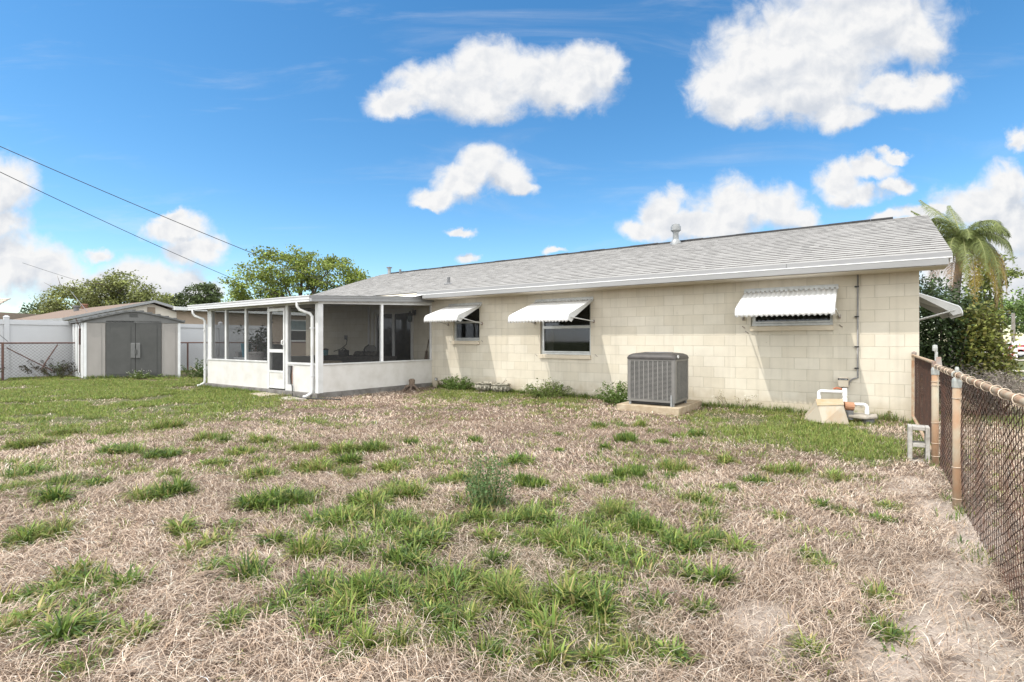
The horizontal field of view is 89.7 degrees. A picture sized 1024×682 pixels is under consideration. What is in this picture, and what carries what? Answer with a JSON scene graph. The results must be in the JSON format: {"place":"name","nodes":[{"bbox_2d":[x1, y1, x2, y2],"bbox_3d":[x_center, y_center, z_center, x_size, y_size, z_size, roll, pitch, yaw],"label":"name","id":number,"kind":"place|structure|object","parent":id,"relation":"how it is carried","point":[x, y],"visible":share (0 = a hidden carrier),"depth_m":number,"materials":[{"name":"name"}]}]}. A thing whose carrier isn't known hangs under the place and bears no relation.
{"place":"outdoors","nodes":[
{"label":"outdoors","id":0,"kind":"place"},
{"bbox_2d":[24,263,134,297],"bbox_3d":[-27.392,-3.784,33.000,0.017,1.564,6.412,0,0,21],"label":"utility wire","id":1,"kind":"object","parent":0,"point":[77,280],"visible":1,"depth_m":32.48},
{"bbox_2d":[0,172,277,296],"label":"utility wire","id":2,"kind":"object","parent":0,"point":[124,230],"visible":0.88,"depth_m":20.55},
{"bbox_2d":[235,352,241,356],"bbox_3d":[-8.179,0.408,15.560,0.210,0.154,0.280,0,0,35],"label":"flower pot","id":3,"kind":"object","parent":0,"point":[238,354],"visible":0.5,"depth_m":15.45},
{"bbox_2d":[310,360,341,363],"bbox_3d":[-5.051,0.621,13.988,0.900,0.180,0.450,0,0,35],"label":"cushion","id":4,"kind":"object","parent":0,"point":[328,361],"visible":0.31,"depth_m":13.74,"materials":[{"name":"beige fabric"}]},
{"bbox_2d":[338,348,348,355],"bbox_3d":[-5.090,0.315,15.572,0.280,0.248,0.200,0,0,35],"label":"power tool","id":5,"kind":"object","parent":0,"point":[343,352],"visible":1,"depth_m":15.49,"materials":[{"name":"black plastic"}]},
{"bbox_2d":[353,344,378,355],"bbox_3d":[-4.320,0.267,15.200,1.072,0.345,0.375,0,0,35],"label":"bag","id":6,"kind":"object","parent":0,"point":[364,353],"visible":0.96,"depth_m":15.00,"materials":[{"name":"fabric"}]},
{"bbox_2d":[0,342,1023,681],"bbox_3d":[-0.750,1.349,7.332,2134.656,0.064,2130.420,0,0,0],"label":"ground","id":7,"kind":"structure","parent":0,"point":[986,660],"depth_m":3.18,"materials":[{"name":"beige plant"}]},
{"bbox_2d":[0,298,39,319],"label":"house","id":8,"kind":"structure","parent":7,"relation":"on","point":[12,316],"depth_m":31.69,"materials":[{"name":"brown"}]},
{"bbox_2d":[19,358,77,377],"bbox_3d":[-16.560,0.989,18.718,1.966,0.712,2.224,0,0,-33],"label":"dry vine","id":9,"kind":"object","parent":7,"relation":"on","point":[64,369],"visible":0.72,"depth_m":18.36,"materials":[{"name":"grey plant"}]},
{"bbox_2d":[19,300,82,313],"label":"leafy tree","id":10,"kind":"object","parent":7,"relation":"on","point":[26,309],"visible":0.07,"depth_m":44.41,"materials":[{"name":"green plant"}]},
{"bbox_2d":[44,361,72,376],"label":"flowering weed","id":11,"kind":"object","parent":7,"relation":"on","point":[58,369],"visible":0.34,"depth_m":19.14,"materials":[{"name":"green plant"}]},
{"bbox_2d":[28,268,179,313],"bbox_3d":[-31.606,-2.051,39.850,11.726,7.186,5.233,0,0,0],"label":"leafy tree","id":12,"kind":"object","parent":7,"relation":"on","point":[115,283],"visible":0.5,"depth_m":39.10,"materials":[{"name":"green plant"}]},
{"bbox_2d":[68,309,184,378],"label":"garden shed","id":13,"kind":"structure","parent":7,"relation":"on","point":[121,343],"depth_m":18.41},
{"bbox_2d":[75,318,80,374],"bbox_3d":[-15.452,0.203,18.348,0.190,2.054,0.062,0,0,-8],"label":"downspout","id":14,"kind":"object","parent":13,"relation":"hanging from","point":[79,345],"visible":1,"depth_m":18.35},
{"bbox_2d":[106,321,134,377],"bbox_3d":[-13.941,0.291,18.334,0.925,2.020,0.060,0,0,-14],"label":"door","id":15,"kind":"structure","parent":13,"relation":"in","point":[120,336],"depth_m":18.30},
{"bbox_2d":[135,321,160,376],"bbox_3d":[-13.104,0.291,18.547,0.839,2.020,0.060,0,0,-14],"label":"door","id":16,"kind":"structure","parent":13,"relation":"in","point":[148,335],"depth_m":18.53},
{"bbox_2d":[0,315,266,379],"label":"vinyl fence","id":17,"kind":"object","parent":7,"relation":"on","point":[33,331],"visible":0.34,"depth_m":19.17,"materials":[{"name":"white plastic"}]},
{"bbox_2d":[126,369,162,378],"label":"flowering weed","id":18,"kind":"object","parent":7,"relation":"on","point":[138,375],"visible":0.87,"depth_m":18.08,"materials":[{"name":"green plant"}]},
{"bbox_2d":[0,342,305,380],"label":"chain link fence","id":19,"kind":"object","parent":7,"relation":"on","point":[25,343],"visible":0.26,"depth_m":18.57,"materials":[{"name":"metal"}]},
{"bbox_2d":[13,300,305,355],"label":"house","id":20,"kind":"structure","parent":7,"relation":"on","point":[298,325],"depth_m":27.80,"materials":[{"name":"white metal"}]},
{"bbox_2d":[291,320,305,341],"bbox_3d":[-12.827,-0.629,31.605,0.050,1.320,2.000,0,0,35],"label":"window","id":21,"kind":"structure","parent":20,"relation":"in","point":[298,327],"depth_m":31.36,"materials":[{"name":"grey glass"}]},
{"bbox_2d":[161,281,223,306],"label":"leafy tree","id":22,"kind":"object","parent":7,"relation":"on","point":[211,295],"visible":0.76,"depth_m":64.23,"materials":[{"name":"green plant"}]},
{"bbox_2d":[180,358,206,377],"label":"flowering weed","id":23,"kind":"object","parent":7,"relation":"on","point":[198,373],"visible":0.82,"depth_m":18.66,"materials":[{"name":"green plant"}]},
{"bbox_2d":[190,566,232,578],"bbox_3d":[-1.668,1.290,2.873,0.217,0.046,0.052,0,0,-11],"label":"stick","id":24,"kind":"object","parent":7,"relation":"on","point":[207,572],"visible":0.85,"depth_m":2.86,"materials":[{"name":"brown wood"}]},
{"bbox_2d":[251,392,279,396],"bbox_3d":[-6.107,1.326,12.653,0.792,0.070,0.445,0,0,35],"label":"stepping stone","id":25,"kind":"object","parent":7,"relation":"on","point":[263,394],"visible":0.48,"depth_m":12.54,"materials":[{"name":"beige stone"}]},
{"bbox_2d":[281,396,305,400],"bbox_3d":[-5.016,1.329,11.849,0.424,0.045,0.752,0,0,-45],"label":"stepping stone","id":26,"kind":"object","parent":7,"relation":"on","point":[296,398],"visible":0.56,"depth_m":11.70,"materials":[{"name":"concrete"}]},
{"bbox_2d":[218,244,370,312],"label":"leafy tree","id":27,"kind":"object","parent":7,"relation":"on","point":[266,275],"visible":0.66,"depth_m":49.23,"materials":[{"name":"green plant"}]},
{"bbox_2d":[187,295,433,399],"bbox_3d":[-5.843,0.071,14.970,6.125,2.760,4.044,0,0,35],"label":"screened porch","id":28,"kind":"object","parent":7,"relation":"on","point":[318,378],"visible":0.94,"depth_m":13.21,"materials":[{"name":"white metal"}]},
{"bbox_2d":[234,357,265,359],"bbox_3d":[-7.787,0.851,15.292,1.180,0.729,0.350,0,0,35],"label":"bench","id":29,"kind":"object","parent":28,"relation":"on","point":[241,358],"visible":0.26,"depth_m":15.32,"materials":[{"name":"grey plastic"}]},
{"bbox_2d":[240,343,251,356],"bbox_3d":[-7.957,0.279,15.416,0.310,0.410,0.310,0,0,35],"label":"bucket","id":30,"kind":"object","parent":29,"relation":"on","point":[243,349],"visible":0.61,"depth_m":15.30,"materials":[{"name":"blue plastic"}]},
{"bbox_2d":[233,318,273,352],"bbox_3d":[-7.440,0.259,15.089,1.185,1.911,1.001,0,0,35],"label":"potted plant","id":31,"kind":"object","parent":28,"relation":"on","point":[259,342],"visible":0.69,"depth_m":14.98,"materials":[{"name":"green plant"}]},
{"bbox_2d":[249,352,263,359],"bbox_3d":[-7.072,0.756,14.151,0.490,0.915,0.485,0,0,35],"label":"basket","id":32,"kind":"object","parent":28,"relation":"on","point":[256,355],"visible":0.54,"depth_m":13.97,"materials":[{"name":"grey"}]},
{"bbox_2d":[255,344,291,370],"bbox_3d":[-7.128,0.655,15.380,0.960,1.119,0.590,0,0,35],"label":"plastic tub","id":33,"kind":"object","parent":28,"relation":"on","point":[277,360],"visible":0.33,"depth_m":15.07,"materials":[{"name":"grey plastic"}]},
{"bbox_2d":[268,308,284,388],"bbox_3d":[-5.909,0.181,12.873,0.728,2.000,0.106,0,0,35],"label":"screen door","id":34,"kind":"structure","parent":28,"relation":"in","point":[276,378],"depth_m":12.90,"materials":[{"name":"white metal"}]},
{"bbox_2d":[314,355,396,362],"bbox_3d":[-4.792,0.828,15.455,2.857,0.774,0.948,0,0,35],"label":"work table","id":35,"kind":"object","parent":28,"relation":"on","point":[348,359],"visible":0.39,"depth_m":14.82,"materials":[{"name":"wood"}]},
{"bbox_2d":[323,348,328,354],"bbox_3d":[-5.763,0.333,15.841,0.239,0.211,0.177,0,0,6],"label":"travel mug","id":36,"kind":"object","parent":35,"relation":"on","point":[325,351],"visible":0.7,"depth_m":15.77,"materials":[{"name":"teal plastic"}]},
{"bbox_2d":[363,345,376,351],"bbox_3d":[-4.384,0.673,16.024,0.615,1.084,0.450,0,0,35],"label":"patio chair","id":37,"kind":"object","parent":28,"relation":"on","point":[371,348],"visible":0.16,"depth_m":15.91,"materials":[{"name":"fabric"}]},
{"bbox_2d":[424,339,428,358],"bbox_3d":[-2.522,0.581,15.021,0.200,1.265,0.121,0,0,35],"label":"broom","id":38,"kind":"object","parent":28,"relation":"on","point":[426,354],"visible":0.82,"depth_m":14.96,"materials":[{"name":"brown wood"}]},
{"bbox_2d":[292,396,340,399],"bbox_3d":[-4.558,1.304,11.745,1.575,0.043,0.198,0,0,26],"label":"garden hose","id":39,"kind":"object","parent":7,"relation":"on","point":[318,398],"visible":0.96,"depth_m":11.58,"materials":[{"name":"green rubber"}]},
{"bbox_2d":[401,379,418,390],"bbox_3d":[-2.826,1.196,14.043,0.474,0.330,0.713,0,0,-23],"label":"tree stump","id":40,"kind":"object","parent":7,"relation":"on","point":[411,386],"visible":0.88,"depth_m":13.98,"materials":[{"name":"brown wood"}]},
{"bbox_2d":[440,375,474,390],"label":"flowering weed","id":41,"kind":"object","parent":7,"relation":"on","point":[450,383],"visible":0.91,"depth_m":13.86,"materials":[{"name":"green plant"}]},
{"bbox_2d":[474,381,494,392],"bbox_3d":[-0.713,1.223,13.438,0.551,0.296,0.537,0,0,35],"label":"planter","id":42,"kind":"object","parent":7,"relation":"on","point":[483,386],"visible":0.79,"depth_m":13.26,"materials":[{"name":"concrete"}]},
{"bbox_2d":[460,449,514,509],"bbox_3d":[-0.196,1.103,4.176,0.447,0.484,0.484,0,0,0],"label":"tall weed","id":43,"kind":"object","parent":7,"relation":"on","point":[481,489],"visible":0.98,"depth_m":4.15,"materials":[{"name":"green plant"}]},
{"bbox_2d":[491,383,510,392],"bbox_3d":[-0.284,1.229,13.162,0.529,0.284,0.516,0,0,35],"label":"planter","id":44,"kind":"object","parent":7,"relation":"on","point":[499,387],"visible":0.89,"depth_m":12.99,"materials":[{"name":"concrete"}]},
{"bbox_2d":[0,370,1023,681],"bbox_3d":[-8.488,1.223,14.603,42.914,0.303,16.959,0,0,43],"label":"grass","id":45,"kind":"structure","parent":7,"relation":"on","point":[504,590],"depth_m":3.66,"materials":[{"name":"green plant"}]},
{"bbox_2d":[523,377,572,397],"bbox_3d":[0.793,1.113,12.297,1.212,0.493,1.164,0,0,-34],"label":"flowering weed","id":46,"kind":"object","parent":7,"relation":"on","point":[548,390],"visible":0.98,"depth_m":12.11,"materials":[{"name":"green plant"}]},
{"bbox_2d":[595,380,628,403],"bbox_3d":[2.274,1.093,10.971,1.164,0.524,1.185,0,0,0],"label":"flowering weed","id":47,"kind":"object","parent":7,"relation":"on","point":[622,394],"visible":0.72,"depth_m":10.93,"materials":[{"name":"green plant"}]},
{"bbox_2d":[306,215,952,420],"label":"house","id":48,"kind":"structure","parent":7,"relation":"on","point":[676,295],"depth_m":11.04,"materials":[{"name":"beige concrete"}]},
{"bbox_2d":[0,146,337,286],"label":"utility wire","id":49,"kind":"object","parent":48,"relation":"attached to","point":[161,215],"visible":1,"depth_m":16.08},
{"bbox_2d":[334,335,346,351],"bbox_3d":[-5.629,0.083,16.979,0.284,0.543,0.507,0,0,35],"label":"wall outlet","id":50,"kind":"object","parent":48,"relation":"attached to","point":[345,337],"depth_m":17.04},
{"bbox_2d":[375,311,410,360],"bbox_3d":[-3.668,0.143,15.992,1.670,2.095,0.080,0,0,35],"label":"sliding door","id":51,"kind":"structure","parent":48,"relation":"in","point":[396,326],"depth_m":15.94,"materials":[{"name":"grey glass"}]},
{"bbox_2d":[407,310,415,321],"bbox_3d":[-2.985,-0.747,15.303,0.166,0.365,0.267,0,0,58],"label":"wall lantern","id":52,"kind":"object","parent":48,"relation":"attached to","point":[409,314],"depth_m":15.24,"materials":[{"name":"black plastic"}]},
{"bbox_2d":[424,302,482,325],"bbox_3d":[-1.597,-0.742,13.840,1.262,0.615,1.034,0,0,35],"label":"awning","id":53,"kind":"object","parent":48,"relation":"attached to","point":[455,312],"visible":1,"depth_m":13.65,"materials":[{"name":"white metal"}]},
{"bbox_2d":[451,308,479,343],"bbox_3d":[-1.255,-0.414,14.269,0.970,1.009,0.170,0,0,35],"label":"window","id":54,"kind":"structure","parent":48,"relation":"in","point":[465,331],"depth_m":14.28,"materials":[{"name":"metal"}]},
{"bbox_2d":[508,296,594,323],"bbox_3d":[0.892,-0.723,11.978,1.677,0.632,1.234,0,0,35],"label":"awning","id":55,"kind":"object","parent":48,"relation":"attached to","point":[556,309],"visible":1,"depth_m":11.77,"materials":[{"name":"white metal"}]},
{"bbox_2d":[539,303,590,358],"bbox_3d":[1.289,-0.246,12.490,1.410,1.345,0.170,0,0,35],"label":"window","id":56,"kind":"structure","parent":48,"relation":"in","point":[568,339],"depth_m":12.47,"materials":[{"name":"metal"}]},
{"bbox_2d":[735,284,840,320],"bbox_3d":[4.955,-0.714,9.320,1.642,0.620,0.934,0,0,35],"label":"awning","id":57,"kind":"object","parent":48,"relation":"attached to","point":[814,300],"visible":1,"depth_m":9.22,"materials":[{"name":"white metal"}]},
{"bbox_2d":[750,314,833,330],"bbox_3d":[5.254,-0.557,9.718,1.385,0.723,0.170,0,0,35],"label":"window","id":58,"kind":"structure","parent":48,"relation":"in","point":[817,322],"depth_m":9.70,"materials":[{"name":"metal"}]},
{"bbox_2d":[838,377,847,387],"bbox_3d":[5.880,0.756,9.142,0.154,0.230,0.126,0,0,35],"label":"pressure switch box","id":59,"kind":"object","parent":48,"relation":"attached to","point":[842,382],"visible":0.88,"depth_m":9.10,"materials":[{"name":"beige plastic"}]},
{"bbox_2d":[848,275,858,385],"bbox_3d":[6.038,-0.188,9.107,0.160,1.962,0.042,0,0,35],"label":"electrical conduit","id":60,"kind":"object","parent":48,"relation":"attached to","point":[857,316],"visible":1,"depth_m":9.06,"materials":[{"name":"grey plastic"}]},
{"bbox_2d":[919,293,962,320],"bbox_3d":[8.642,-0.694,10.576,0.754,0.680,1.942,0,0,35],"label":"awning","id":61,"kind":"object","parent":48,"relation":"attached to","point":[942,309],"visible":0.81,"depth_m":9.94,"materials":[{"name":"white metal"}]},
{"bbox_2d":[617,400,701,415],"bbox_3d":[2.944,1.302,10.222,1.200,0.178,1.520,0,0,35],"label":"concrete pad","id":62,"kind":"object","parent":7,"relation":"on","point":[689,405],"visible":0.52,"depth_m":9.69,"materials":[{"name":"beige concrete"}]},
{"bbox_2d":[627,352,688,406],"bbox_3d":[3.032,0.715,10.304,0.962,0.995,1.510,0,0,35],"label":"air conditioner","id":63,"kind":"object","parent":62,"relation":"on","point":[658,378],"visible":1,"depth_m":9.71,"materials":[{"name":"grey metal"}]},
{"bbox_2d":[715,390,763,408],"bbox_3d":[4.406,1.153,10.033,0.790,0.383,0.813,0,0,-35],"label":"dry weed","id":64,"kind":"object","parent":7,"relation":"on","point":[738,401],"visible":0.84,"depth_m":10.02,"materials":[{"name":"brown plant"}]},
{"bbox_2d":[805,399,848,423],"bbox_3d":[5.234,1.157,8.598,0.675,0.371,0.681,0,0,35],"label":"pump cover","id":65,"kind":"object","parent":7,"relation":"on","point":[821,410],"visible":0.93,"depth_m":8.40,"materials":[{"name":"beige plastic"}]},
{"bbox_2d":[848,412,877,423],"bbox_3d":[5.823,1.281,8.552,0.405,0.139,0.355,0,0,35],"label":"well cap","id":66,"kind":"object","parent":7,"relation":"on","point":[870,417],"visible":0.91,"depth_m":8.45,"materials":[{"name":"concrete"}]},
{"bbox_2d":[844,402,854,419],"bbox_3d":[5.648,1.164,8.632,0.157,0.295,0.157,0,0,21],"label":"pump motor","id":67,"kind":"object","parent":66,"relation":"on","point":[849,407],"visible":0.85,"depth_m":8.58,"materials":[{"name":"metal"}]},
{"bbox_2d":[817,388,846,413],"bbox_3d":[5.494,1.016,8.842,0.443,0.430,0.070,0,0,35],"label":"pump pipe","id":68,"kind":"object","parent":67,"relation":"attached to","point":[843,391],"visible":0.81,"depth_m":8.78,"materials":[{"name":"plastic"}]},
{"bbox_2d":[855,403,868,414],"bbox_3d":[5.796,1.128,8.545,0.219,0.206,0.063,0,0,35],"label":"pump pipe","id":69,"kind":"object","parent":66,"relation":"on","point":[866,410],"visible":1,"depth_m":8.50,"materials":[{"name":"plastic"}]},
{"bbox_2d":[871,410,893,420],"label":"dry weed","id":70,"kind":"object","parent":7,"relation":"on","point":[889,418],"visible":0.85,"depth_m":8.62,"materials":[{"name":"brown plant"}]},
{"bbox_2d":[907,424,929,462],"bbox_3d":[4.543,1.153,5.755,0.190,0.415,0.190,0,0,35],"label":"cinder block","id":71,"kind":"object","parent":7,"relation":"on","point":[924,444],"depth_m":5.71,"materials":[{"name":"white concrete"}]},
{"bbox_2d":[912,200,1014,368],"bbox_3d":[14.021,-1.677,16.112,2.440,6.420,2.710,0,0,42],"label":"palm tree","id":72,"kind":"object","parent":7,"relation":"on","point":[971,243],"visible":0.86,"depth_m":15.33,"materials":[{"name":"green plant"}]},
{"bbox_2d":[919,270,1011,389],"bbox_3d":[10.542,-0.310,13.042,3.161,3.412,3.159,0,0,0],"label":"shrub","id":73,"kind":"object","parent":7,"relation":"on","point":[944,330],"visible":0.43,"depth_m":12.48,"materials":[{"name":"green plant"}]},
{"bbox_2d":[931,364,1023,620],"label":"chain link fence","id":74,"kind":"object","parent":7,"relation":"on","point":[952,427],"visible":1,"depth_m":3.43,"materials":[{"name":"orange metal"}]},
{"bbox_2d":[911,345,941,452],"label":"chain link gate","id":75,"kind":"structure","parent":74,"relation":"attached to","point":[918,367],"depth_m":7.19,"materials":[{"name":"orange metal"}]},
{"bbox_2d":[937,294,1023,342],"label":"leafy tree","id":76,"kind":"object","parent":7,"relation":"on","point":[1012,306],"visible":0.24,"depth_m":56.37,"materials":[{"name":"green plant"}]},
{"bbox_2d":[939,363,1023,415],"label":"dry hedge","id":77,"kind":"object","parent":7,"relation":"on","point":[1010,384],"visible":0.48,"depth_m":9.33,"materials":[{"name":"brown plant"}]},
{"bbox_2d":[947,293,1023,398],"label":"shrub","id":78,"kind":"object","parent":7,"relation":"on","point":[989,333],"visible":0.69,"depth_m":11.81,"materials":[{"name":"green plant"}]},
{"bbox_2d":[961,252,1023,349],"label":"leafy tree","id":79,"kind":"object","parent":7,"relation":"on","point":[1011,273],"visible":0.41,"depth_m":19.88,"materials":[{"name":"green plant"}]},
{"bbox_2d":[976,344,1023,359],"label":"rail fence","id":80,"kind":"object","parent":7,"relation":"on","point":[1015,349],"visible":0.13,"depth_m":35.34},
{"bbox_2d":[1011,313,1015,341],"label":"utility pole","id":81,"kind":"object","parent":7,"relation":"on","point":[1012,321],"visible":0.38,"depth_m":44.91,"materials":[{"name":"white wood"}]},
{"bbox_2d":[1007,287,1023,333],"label":"leafy tree","id":82,"kind":"object","parent":7,"relation":"on","point":[1021,330],"visible":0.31,"depth_m":60.15,"materials":[{"name":"green plant"}]},
{"bbox_2d":[1008,341,1023,357],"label":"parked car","id":83,"kind":"object","parent":7,"relation":"on","point":[1021,350],"visible":0.2,"depth_m":40.60,"materials":[{"name":"white paint"}]},
{"bbox_2d":[0,0,1023,341],"label":"sky","id":84,"kind":"structure","parent":0,"point":[405,135],"materials":[{"name":"blue"}]},
{"bbox_2d":[1002,341,1019,373],"bbox_3d":[19.558,0.672,20.412,0.797,1.442,0.743,0,0,0],"label":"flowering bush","id":85,"kind":"object","parent":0,"point":[1012,351],"visible":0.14,"depth_m":20.31,"materials":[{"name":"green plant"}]}
]}

